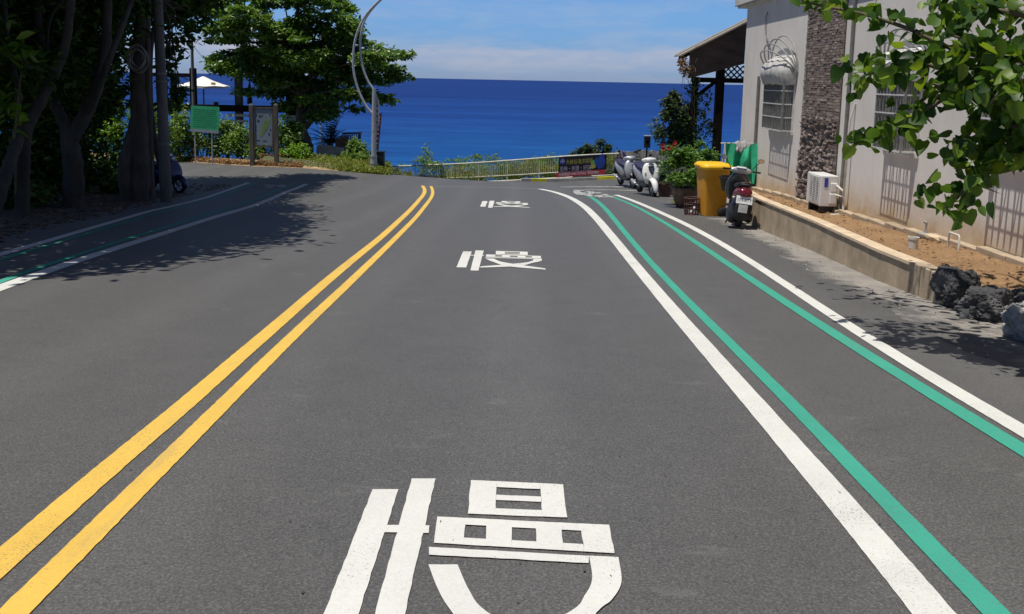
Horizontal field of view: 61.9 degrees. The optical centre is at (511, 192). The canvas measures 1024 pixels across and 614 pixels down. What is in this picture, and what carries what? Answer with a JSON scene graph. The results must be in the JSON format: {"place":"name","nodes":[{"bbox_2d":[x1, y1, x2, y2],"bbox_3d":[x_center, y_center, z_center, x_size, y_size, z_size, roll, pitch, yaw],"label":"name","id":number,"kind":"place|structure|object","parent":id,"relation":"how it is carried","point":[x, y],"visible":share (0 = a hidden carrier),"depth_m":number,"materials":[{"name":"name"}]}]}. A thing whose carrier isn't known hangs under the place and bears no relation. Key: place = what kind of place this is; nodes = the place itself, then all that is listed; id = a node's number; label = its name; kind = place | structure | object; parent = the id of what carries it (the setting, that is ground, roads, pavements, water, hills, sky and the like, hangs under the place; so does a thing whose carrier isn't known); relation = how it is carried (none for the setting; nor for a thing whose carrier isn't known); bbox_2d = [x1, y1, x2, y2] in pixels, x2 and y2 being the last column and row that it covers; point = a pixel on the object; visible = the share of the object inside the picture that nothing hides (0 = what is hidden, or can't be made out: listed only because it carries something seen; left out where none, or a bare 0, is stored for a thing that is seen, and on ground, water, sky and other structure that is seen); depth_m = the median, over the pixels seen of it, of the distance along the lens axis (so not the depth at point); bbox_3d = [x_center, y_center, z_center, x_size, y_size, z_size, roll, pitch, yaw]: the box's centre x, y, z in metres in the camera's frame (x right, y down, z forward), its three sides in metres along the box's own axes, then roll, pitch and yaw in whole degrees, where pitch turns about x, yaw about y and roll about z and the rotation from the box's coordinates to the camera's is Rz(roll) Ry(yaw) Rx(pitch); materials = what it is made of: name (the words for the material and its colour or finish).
{"place":"outdoors","nodes":[
{"label":"outdoors","id":0,"kind":"place"},
{"bbox_2d":[38,183,102,195],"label":"terrain","id":1,"kind":"structure","parent":0,"point":[94,188],"depth_m":26.27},
{"bbox_2d":[0,168,61,209],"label":"bush","id":2,"kind":"object","parent":1,"relation":"on","point":[35,196],"visible":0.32,"depth_m":19.39,"materials":[{"name":"green plant"}]},
{"bbox_2d":[0,88,83,190],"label":"bush","id":3,"kind":"object","parent":1,"relation":"on","point":[35,141],"visible":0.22,"depth_m":24.38,"materials":[{"name":"green plant"}]},
{"bbox_2d":[0,94,102,187],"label":"bush","id":4,"kind":"object","parent":1,"relation":"on","point":[88,137],"visible":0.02,"depth_m":26.91,"materials":[{"name":"green plant"}]},
{"bbox_2d":[0,0,153,216],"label":"shade tree","id":5,"kind":"object","parent":1,"relation":"on","point":[19,148],"visible":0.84,"depth_m":17.36,"materials":[{"name":"green plant"}]},
{"bbox_2d":[0,104,155,185],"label":"bush","id":6,"kind":"object","parent":1,"relation":"on","point":[100,148],"visible":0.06,"depth_m":27.21,"materials":[{"name":"green plant"}]},
{"bbox_2d":[34,28,132,178],"bbox_3d":[-13.807,-3.098,26.790,4.367,6.135,3.066,1,8,0],"label":"bush","id":7,"kind":"object","parent":1,"relation":"on","point":[98,116],"visible":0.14,"depth_m":26.86,"materials":[{"name":"green plant"}]},
{"bbox_2d":[0,0,170,207],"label":"shade tree","id":8,"kind":"object","parent":1,"relation":"on","point":[73,179],"visible":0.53,"depth_m":19.49,"materials":[{"name":"green plant"}]},
{"bbox_2d":[85,150,117,183],"bbox_3d":[-14.624,-0.370,29.143,3.054,2.451,2.266,1,8,0],"label":"bush","id":9,"kind":"object","parent":1,"relation":"on","point":[102,168],"visible":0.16,"depth_m":28.78,"materials":[{"name":"green plant"}]},
{"bbox_2d":[86,114,127,175],"bbox_3d":[-14.651,-1.275,30.263,2.288,3.620,2.387,-1,8,-14],"label":"bush","id":10,"kind":"object","parent":1,"relation":"on","point":[107,132],"visible":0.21,"depth_m":29.76,"materials":[{"name":"green plant"}]},
{"bbox_2d":[0,0,224,196],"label":"shade tree","id":11,"kind":"object","parent":1,"relation":"on","point":[190,27],"visible":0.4,"depth_m":25.42,"materials":[{"name":"green plant"}]},
{"bbox_2d":[102,84,129,171],"bbox_3d":[-14.480,-2.293,30.861,2.241,4.044,1.642,1,8,0],"label":"bush","id":12,"kind":"object","parent":1,"relation":"on","point":[120,119],"visible":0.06,"depth_m":30.86,"materials":[{"name":"green plant"}]},
{"bbox_2d":[101,0,237,200],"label":"shade tree","id":13,"kind":"object","parent":1,"relation":"on","point":[135,178],"visible":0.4,"depth_m":22.07,"materials":[{"name":"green plant"}]},
{"bbox_2d":[126,44,149,72],"bbox_3d":[-9.407,-3.353,21.432,0.551,0.723,0.306,1,8,0],"label":"cable coil","id":14,"kind":"object","parent":13,"relation":"hanging from","point":[145,57],"visible":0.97,"depth_m":21.39,"materials":[{"name":"rubber"}]},
{"bbox_2d":[154,102,184,159],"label":"bush","id":15,"kind":"object","parent":1,"relation":"on","point":[170,130],"visible":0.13,"depth_m":40.17,"materials":[{"name":"green plant"}]},
{"bbox_2d":[169,102,199,161],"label":"bush","id":16,"kind":"object","parent":1,"relation":"on","point":[181,117],"visible":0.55,"depth_m":41.28,"materials":[{"name":"green plant"}]},
{"bbox_2d":[190,43,196,155],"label":"utility pole","id":17,"kind":"object","parent":1,"relation":"on","point":[192,77],"visible":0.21,"depth_m":45.58,"materials":[{"name":"metal"}]},
{"bbox_2d":[177,119,229,158],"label":"bush","id":18,"kind":"object","parent":1,"relation":"on","point":[204,140],"visible":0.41,"depth_m":41.73,"materials":[{"name":"green plant"}]},
{"bbox_2d":[190,106,218,164],"bbox_3d":[-13.681,-2.381,38.108,1.314,2.942,0.094,1,8,0],"label":"green sign","id":19,"kind":"object","parent":1,"relation":"on","point":[204,119],"visible":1,"depth_m":37.96,"materials":[{"name":"metal"}]},
{"bbox_2d":[208,113,248,158],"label":"bush","id":20,"kind":"object","parent":1,"relation":"on","point":[224,126],"visible":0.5,"depth_m":41.68,"materials":[{"name":"green plant"}]},
{"bbox_2d":[153,68,315,155],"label":"terrace","id":21,"kind":"structure","parent":1,"relation":"on","point":[238,108],"depth_m":48.85,"materials":[{"name":"brown wood"}]},
{"bbox_2d":[177,75,230,103],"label":"parasol","id":22,"kind":"object","parent":21,"relation":"on","point":[203,82],"visible":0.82,"depth_m":51.40,"materials":[{"name":"beige fabric"}]},
{"bbox_2d":[176,152,303,167],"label":"dry litter","id":23,"kind":"object","parent":1,"relation":"on","point":[265,162],"visible":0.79,"depth_m":38.37,"materials":[{"name":"brown plant"}]},
{"bbox_2d":[216,123,264,159],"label":"bush","id":24,"kind":"object","parent":1,"relation":"on","point":[232,142],"visible":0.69,"depth_m":41.33,"materials":[{"name":"green plant"}]},
{"bbox_2d":[249,104,278,165],"bbox_3d":[-10.881,-2.316,37.445,1.250,3.162,0.160,1,8,0],"label":"map board","id":25,"kind":"object","parent":1,"relation":"on","point":[262,122],"visible":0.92,"depth_m":37.35,"materials":[{"name":"black"}]},
{"bbox_2d":[269,110,305,154],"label":"bush","id":26,"kind":"object","parent":1,"relation":"on","point":[285,136],"visible":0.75,"depth_m":42.29,"materials":[{"name":"green plant"}]},
{"bbox_2d":[279,142,311,158],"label":"bush","id":27,"kind":"object","parent":1,"relation":"on","point":[300,150],"visible":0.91,"depth_m":40.86,"materials":[{"name":"green plant"}]},
{"bbox_2d":[199,0,417,157],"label":"sea almond tree","id":28,"kind":"object","parent":1,"relation":"on","point":[287,53],"visible":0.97,"depth_m":44.79,"materials":[{"name":"green plant"}]},
{"bbox_2d":[316,144,343,154],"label":"ramp wall","id":29,"kind":"structure","parent":1,"relation":"on","point":[329,149],"depth_m":44.63,"materials":[{"name":"grey concrete"}]},
{"bbox_2d":[310,117,357,156],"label":"cycad","id":30,"kind":"object","parent":1,"relation":"on","point":[332,136],"visible":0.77,"depth_m":47.58,"materials":[{"name":"green plant"}]},
{"bbox_2d":[279,150,392,174],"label":"verge plants","id":31,"kind":"object","parent":1,"relation":"on","point":[355,163],"visible":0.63,"depth_m":38.28,"materials":[{"name":"green plant"}]},
{"bbox_2d":[335,138,348,156],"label":"panel wall","id":32,"kind":"structure","parent":1,"relation":"on","point":[340,142],"depth_m":46.08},
{"bbox_2d":[340,135,370,158],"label":"bush","id":33,"kind":"object","parent":1,"relation":"on","point":[353,144],"visible":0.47,"depth_m":42.02,"materials":[{"name":"green plant"}]},
{"bbox_2d":[349,146,369,161],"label":"bush","id":34,"kind":"object","parent":1,"relation":"on","point":[362,155],"visible":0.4,"depth_m":41.01,"materials":[{"name":"green plant"}]},
{"bbox_2d":[352,0,381,166],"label":"street lamp","id":35,"kind":"object","parent":1,"relation":"on","point":[374,112],"visible":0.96,"depth_m":37.70,"materials":[{"name":"metal"}]},
{"bbox_2d":[376,112,381,150],"bbox_3d":[-6.023,-2.275,38.511,0.306,2.678,0.055,1,8,0],"label":"red banner","id":36,"kind":"object","parent":35,"relation":"attached to","point":[378,135],"visible":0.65,"depth_m":38.45,"materials":[{"name":"fabric"}]},
{"bbox_2d":[369,151,385,165],"bbox_3d":[-6.090,-1.260,38.683,0.674,1.221,0.460,1,8,0],"label":"cabinet","id":37,"kind":"object","parent":1,"relation":"on","point":[381,158],"visible":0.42,"depth_m":38.44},
{"bbox_2d":[399,155,439,175],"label":"bush","id":38,"kind":"object","parent":1,"relation":"on","point":[425,161],"visible":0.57,"depth_m":53.23,"materials":[{"name":"green plant"}]},
{"bbox_2d":[417,162,452,175],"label":"bush","id":39,"kind":"object","parent":1,"relation":"on","point":[441,168],"visible":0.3,"depth_m":51.78,"materials":[{"name":"green plant"}]},
{"bbox_2d":[434,156,476,170],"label":"bush","id":40,"kind":"object","parent":1,"relation":"on","point":[456,160],"visible":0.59,"depth_m":52.19,"materials":[{"name":"green plant"}]},
{"bbox_2d":[445,161,488,180],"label":"bush","id":41,"kind":"object","parent":1,"relation":"on","point":[460,169],"visible":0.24,"depth_m":49.51,"materials":[{"name":"green plant"}]},
{"bbox_2d":[323,157,614,180],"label":"slope grass","id":42,"kind":"structure","parent":1,"relation":"on","point":[527,170],"depth_m":43.63,"materials":[{"name":"plant"}]},
{"bbox_2d":[470,152,500,168],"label":"bush","id":43,"kind":"object","parent":1,"relation":"on","point":[478,157],"visible":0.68,"depth_m":51.12,"materials":[{"name":"green plant"}]},
{"bbox_2d":[464,158,520,180],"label":"bush","id":44,"kind":"object","parent":1,"relation":"on","point":[495,168],"visible":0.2,"depth_m":47.63,"materials":[{"name":"green plant"}]},
{"bbox_2d":[391,153,618,180],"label":"fence","id":45,"kind":"object","parent":1,"relation":"on","point":[485,162],"visible":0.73,"depth_m":44.02,"materials":[{"name":"metal"}]},
{"bbox_2d":[556,153,606,177],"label":"banner","id":46,"kind":"object","parent":45,"relation":"attached to","point":[572,166],"visible":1,"depth_m":41.02,"materials":[{"name":"multicoloured fabric"}]},
{"bbox_2d":[500,154,553,179],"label":"bush","id":47,"kind":"object","parent":1,"relation":"on","point":[531,162],"visible":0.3,"depth_m":45.71,"materials":[{"name":"green plant"}]},
{"bbox_2d":[568,142,597,154],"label":"bush","id":48,"kind":"object","parent":1,"relation":"on","point":[586,148],"visible":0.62,"depth_m":45.91,"materials":[{"name":"green plant"}]},
{"bbox_2d":[590,138,612,157],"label":"bush","id":49,"kind":"object","parent":1,"relation":"on","point":[607,147],"visible":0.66,"depth_m":45.93,"materials":[{"name":"green plant"}]},
{"bbox_2d":[615,150,685,173],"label":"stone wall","id":50,"kind":"structure","parent":1,"relation":"on","point":[642,154],"depth_m":40.90,"materials":[{"name":"stone"}]},
{"bbox_2d":[748,191,927,292],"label":"planter wall","id":51,"kind":"structure","parent":1,"relation":"on","point":[865,256],"depth_m":12.65,"materials":[{"name":"beige concrete"}]},
{"bbox_2d":[735,0,1023,265],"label":"house","id":52,"kind":"structure","parent":1,"relation":"on","point":[799,111],"depth_m":15.27,"materials":[{"name":"paint"}]},
{"bbox_2d":[674,18,746,168],"bbox_3d":[6.532,-2.987,24.981,3.464,5.634,1.150,1,8,0],"label":"porch","id":53,"kind":"object","parent":52,"relation":"attached to","point":[720,52],"visible":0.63,"depth_m":24.55,"materials":[{"name":"brown wood"}]},
{"bbox_2d":[646,88,702,174],"bbox_3d":[4.715,-1.625,24.808,1.583,2.812,1.106,-2,8,-22],"label":"climbing shrub","id":54,"kind":"object","parent":53,"relation":"attached to","point":[676,129],"visible":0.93,"depth_m":24.58,"materials":[{"name":"green plant"}]},
{"bbox_2d":[677,55,697,86],"bbox_3d":[4.942,-3.441,24.395,0.501,0.945,0.500,-4,9,-36],"label":"roof creeper","id":55,"kind":"object","parent":53,"relation":"hanging from","point":[682,62],"visible":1,"depth_m":24.32,"materials":[{"name":"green plant"}]},
{"bbox_2d":[681,76,714,151],"bbox_3d":[5.455,-2.224,24.775,1.225,2.313,0.512,-1,8,-13],"label":"post creeper","id":56,"kind":"object","parent":53,"relation":"attached to","point":[710,124],"visible":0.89,"depth_m":24.70,"materials":[{"name":"green plant"}]},
{"bbox_2d":[761,62,796,134],"bbox_3d":[5.911,-2.101,18.951,0.263,1.561,1.548,1,8,0],"label":"window","id":57,"kind":"structure","parent":52,"relation":"in","point":[778,100],"depth_m":18.64,"materials":[{"name":"white paint"}]},
{"bbox_2d":[872,57,922,157],"bbox_3d":[5.895,-1.337,13.061,0.263,1.530,1.112,1,8,0],"label":"window","id":58,"kind":"structure","parent":52,"relation":"in","point":[901,145],"depth_m":12.92,"materials":[{"name":"white paint"}]},
{"bbox_2d":[789,0,1023,230],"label":"heart leaf tree","id":59,"kind":"object","parent":1,"relation":"on","point":[998,148],"visible":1,"depth_m":6.25,"materials":[{"name":"green plant"}]},
{"bbox_2d":[910,262,935,295],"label":"kerb block","id":60,"kind":"structure","parent":1,"relation":"on","point":[915,278],"depth_m":9.54,"materials":[{"name":"beige concrete"}]},
{"bbox_2d":[919,266,937,299],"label":"kerb block","id":61,"kind":"structure","parent":1,"relation":"on","point":[924,287],"depth_m":9.32,"materials":[{"name":"beige concrete"}]},
{"bbox_2d":[929,264,980,308],"bbox_3d":[4.683,1.045,8.920,0.530,0.596,0.499,0,8,-7],"label":"rock","id":62,"kind":"object","parent":1,"relation":"on","point":[949,285],"visible":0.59,"depth_m":8.77,"materials":[{"name":"stone"}]},
{"bbox_2d":[954,285,1016,322],"bbox_3d":[4.602,1.108,8.252,0.616,0.423,0.514,-1,8,-15],"label":"rock","id":63,"kind":"object","parent":1,"relation":"on","point":[987,303],"visible":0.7,"depth_m":8.12,"materials":[{"name":"stone"}]},
{"bbox_2d":[1000,301,1023,340],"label":"rock","id":64,"kind":"object","parent":1,"relation":"on","point":[1012,316],"visible":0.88,"depth_m":7.20,"materials":[{"name":"stone"}]},
{"bbox_2d":[1011,288,1023,302],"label":"rock","id":65,"kind":"object","parent":1,"relation":"on","point":[1018,293],"visible":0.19,"depth_m":8.19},
{"bbox_2d":[0,189,187,234],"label":"shoulder dirt","id":66,"kind":"structure","parent":0,"point":[86,208],"depth_m":18.41,"materials":[{"name":"brown soil"}]},
{"bbox_2d":[0,30,46,193],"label":"sapling","id":67,"kind":"object","parent":66,"relation":"on","point":[12,47],"visible":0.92,"depth_m":16.73,"materials":[{"name":"green plant"}]},
{"bbox_2d":[0,183,230,241],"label":"fallen leaves","id":68,"kind":"object","parent":66,"relation":"on","point":[77,209],"visible":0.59,"depth_m":18.49,"materials":[{"name":"brown plant"}]},
{"bbox_2d":[154,147,186,192],"bbox_3d":[-10.716,-0.695,26.151,2.061,1.366,0.886,5,13,29],"label":"scooter","id":69,"kind":"object","parent":66,"relation":"on","point":[176,172],"visible":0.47,"depth_m":25.85,"materials":[{"name":"plastic"}]},
{"bbox_2d":[92,153,338,170],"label":"verge","id":70,"kind":"structure","parent":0,"point":[314,167],"depth_m":37.27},
{"bbox_2d":[260,156,348,168],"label":"bank","id":71,"kind":"structure","parent":0,"point":[269,158],"depth_m":38.81,"materials":[{"name":"plant"}]},
{"bbox_2d":[0,72,742,180],"bbox_3d":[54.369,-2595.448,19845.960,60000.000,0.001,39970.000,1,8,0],"label":"sea","id":72,"kind":"structure","parent":0,"point":[503,119],"depth_m":680.45,"materials":[{"name":"liquid"}]},
{"bbox_2d":[98,0,747,84],"label":"sky","id":73,"kind":"structure","parent":0,"point":[630,41],"materials":[{"name":"blue"}]},
{"bbox_2d":[0,157,1023,613],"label":"road","id":74,"kind":"structure","parent":0,"point":[658,449],"depth_m":5.03,"materials":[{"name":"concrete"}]},
{"bbox_2d":[0,183,248,255],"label":"white line","id":75,"kind":"object","parent":74,"relation":"on","point":[57,237],"visible":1,"depth_m":15.20,"materials":[{"name":"paint"}]},
{"bbox_2d":[0,183,254,259],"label":"green line","id":76,"kind":"object","parent":74,"relation":"on","point":[16,254],"visible":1,"depth_m":14.68,"materials":[{"name":"paint"}]},
{"bbox_2d":[0,183,294,282],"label":"green line","id":77,"kind":"object","parent":74,"relation":"on","point":[43,266],"visible":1,"depth_m":12.59,"materials":[{"name":"paint"}]},
{"bbox_2d":[0,184,307,290],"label":"white line","id":78,"kind":"object","parent":74,"relation":"on","point":[17,281],"visible":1,"depth_m":12.12,"materials":[{"name":"paint"}]},
{"bbox_2d":[153,0,172,201],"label":"roadside pole","id":79,"kind":"object","parent":74,"relation":"on","point":[165,181],"visible":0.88,"depth_m":21.63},
{"bbox_2d":[0,186,425,578],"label":"yellow line","id":80,"kind":"object","parent":74,"relation":"on","point":[22,543],"visible":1,"depth_m":4.28,"materials":[{"name":"paint"}]},
{"bbox_2d":[0,186,433,613],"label":"yellow line","id":81,"kind":"object","parent":74,"relation":"on","point":[31,594],"visible":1,"depth_m":3.83,"materials":[{"name":"paint"}]},
{"bbox_2d":[324,478,621,613],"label":"slow marking","id":82,"kind":"object","parent":74,"relation":"on","point":[353,579],"visible":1,"depth_m":3.25,"materials":[{"name":"white paint"}]},
{"bbox_2d":[457,250,545,270],"bbox_3d":[-0.150,0.941,11.859,1.166,0.181,2.166,1,8,0],"label":"slow marking","id":83,"kind":"object","parent":74,"relation":"on","point":[465,257],"visible":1,"depth_m":11.88,"materials":[{"name":"white paint"}]},
{"bbox_2d":[480,201,529,207],"bbox_3d":[-0.199,0.333,23.792,1.337,0.227,2.892,1,8,0],"label":"slow marking","id":84,"kind":"object","parent":74,"relation":"on","point":[484,203],"visible":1,"depth_m":23.87,"materials":[{"name":"white paint"}]},
{"bbox_2d":[521,176,616,181],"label":"kerb","id":85,"kind":"structure","parent":74,"relation":"on","point":[564,179],"depth_m":39.21,"materials":[{"name":"yellow paint"}]},
{"bbox_2d":[573,190,612,196],"bbox_3d":[2.749,0.044,30.044,1.233,0.337,4.425,0,8,-8],"label":"lane symbol","id":86,"kind":"object","parent":74,"relation":"on","point":[578,192],"visible":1,"depth_m":30.02,"materials":[{"name":"white paint"}]},
{"bbox_2d":[613,149,640,188],"bbox_3d":[4.614,-0.992,34.502,1.013,1.561,2.355,-3,8,-12],"label":"scooter","id":87,"kind":"object","parent":74,"relation":"on","point":[622,168],"visible":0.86,"depth_m":34.41,"materials":[{"name":"plastic"}]},
{"bbox_2d":[630,150,660,196],"bbox_3d":[4.681,-0.717,29.966,1.063,1.639,2.473,-3,8,-8],"label":"scooter","id":88,"kind":"object","parent":74,"relation":"on","point":[644,175],"visible":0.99,"depth_m":29.32,"materials":[{"name":"plastic"}]},
{"bbox_2d":[684,196,699,214],"bbox_3d":[4.501,0.343,21.369,0.432,0.438,0.386,0,8,-12],"label":"basket","id":89,"kind":"object","parent":74,"relation":"on","point":[692,209],"visible":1,"depth_m":21.30,"materials":[{"name":"red plastic"}]},
{"bbox_2d":[540,189,955,613],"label":"white line","id":90,"kind":"object","parent":74,"relation":"on","point":[911,586],"visible":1,"depth_m":4.01,"materials":[{"name":"paint"}]},
{"bbox_2d":[586,194,1010,613],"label":"green line","id":91,"kind":"object","parent":74,"relation":"on","point":[976,593],"visible":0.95,"depth_m":4.02,"materials":[{"name":"paint"}]},
{"bbox_2d":[608,195,1023,456],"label":"green line","id":92,"kind":"object","parent":74,"relation":"on","point":[997,434],"visible":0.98,"depth_m":6.25,"materials":[{"name":"paint"}]},
{"bbox_2d":[616,195,1023,437],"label":"white line","id":93,"kind":"object","parent":74,"relation":"on","point":[997,415],"visible":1,"depth_m":6.78,"materials":[{"name":"paint"}]},
{"bbox_2d":[648,193,1023,376],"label":"sidewalk","id":94,"kind":"structure","parent":74,"relation":"on","point":[918,310],"depth_m":8.92,"materials":[{"name":"concrete"}]},
{"bbox_2d":[658,181,671,196],"bbox_3d":[5.245,-0.097,29.328,0.480,0.500,0.480,1,8,0],"label":"plant pot","id":95,"kind":"object","parent":94,"relation":"on","point":[664,190],"visible":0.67,"depth_m":29.14,"materials":[{"name":"red plastic"}]},
{"bbox_2d":[671,186,697,207],"bbox_3d":[4.880,0.131,24.087,0.790,0.560,0.790,1,8,0],"label":"plant pot","id":96,"kind":"object","parent":94,"relation":"on","point":[679,193],"visible":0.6,"depth_m":23.83,"materials":[{"name":"brown ceramic"}]},
{"bbox_2d":[653,139,718,188],"bbox_3d":[4.989,-0.703,23.896,1.808,1.580,1.370,-3,8,-26],"label":"hibiscus","id":97,"kind":"object","parent":96,"relation":"in","point":[687,157],"visible":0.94,"depth_m":23.74,"materials":[{"name":"green plant"}]},
{"bbox_2d":[694,161,732,216],"bbox_3d":[4.982,-0.086,21.219,0.840,1.339,0.860,0,8,-6],"label":"wheelie bin","id":98,"kind":"object","parent":94,"relation":"on","point":[712,196],"visible":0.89,"depth_m":20.93,"materials":[{"name":"yellow plastic"}]},
{"bbox_2d":[722,154,764,226],"bbox_3d":[4.913,-0.038,18.394,0.912,1.405,2.128,8,9,8],"label":"scooter","id":99,"kind":"object","parent":94,"relation":"on","point":[738,190],"visible":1,"depth_m":17.68,"materials":[{"name":"plastic"}]},
{"bbox_2d":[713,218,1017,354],"bbox_3d":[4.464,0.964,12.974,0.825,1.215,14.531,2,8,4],"label":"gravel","id":100,"kind":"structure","parent":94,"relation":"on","point":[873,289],"depth_m":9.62,"materials":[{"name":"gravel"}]},
{"bbox_2d":[750,188,1023,295],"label":"soil bed","id":101,"kind":"object","parent":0,"point":[991,270],"visible":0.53,"depth_m":10.80,"materials":[{"name":"soil"}]},
{"bbox_2d":[721,142,753,162],"bbox_3d":[5.596,-0.659,21.077,0.952,1.133,0.583,1,8,-4],"label":"drying rack","id":102,"kind":"object","parent":101,"relation":"on","point":[725,150],"visible":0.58,"depth_m":20.97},
{"bbox_2d":[734,141,747,152],"bbox_3d":[5.627,-1.110,20.985,0.348,0.318,0.211,1,8,0],"label":"towel","id":103,"kind":"object","parent":102,"relation":"hanging from","point":[741,146],"visible":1,"depth_m":20.94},
{"bbox_2d":[726,142,757,183],"bbox_3d":[5.641,-0.688,20.959,0.780,1.053,0.348,1,8,0],"label":"cloth","id":104,"kind":"object","parent":102,"relation":"hanging from","point":[747,157],"visible":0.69,"depth_m":20.95,"materials":[{"name":"fabric"}]},
{"bbox_2d":[806,172,838,212],"bbox_3d":[5.732,0.011,15.789,0.335,0.707,0.790,1,8,0],"label":"air conditioner","id":105,"kind":"object","parent":101,"relation":"on","point":[822,191],"visible":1,"depth_m":15.50,"materials":[{"name":"paint"}]},
{"bbox_2d":[908,236,919,248],"bbox_3d":[5.213,0.662,11.088,0.140,0.170,0.140,1,8,0],"label":"pipe stub","id":106,"kind":"object","parent":101,"relation":"on","point":[913,241],"visible":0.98,"depth_m":11.04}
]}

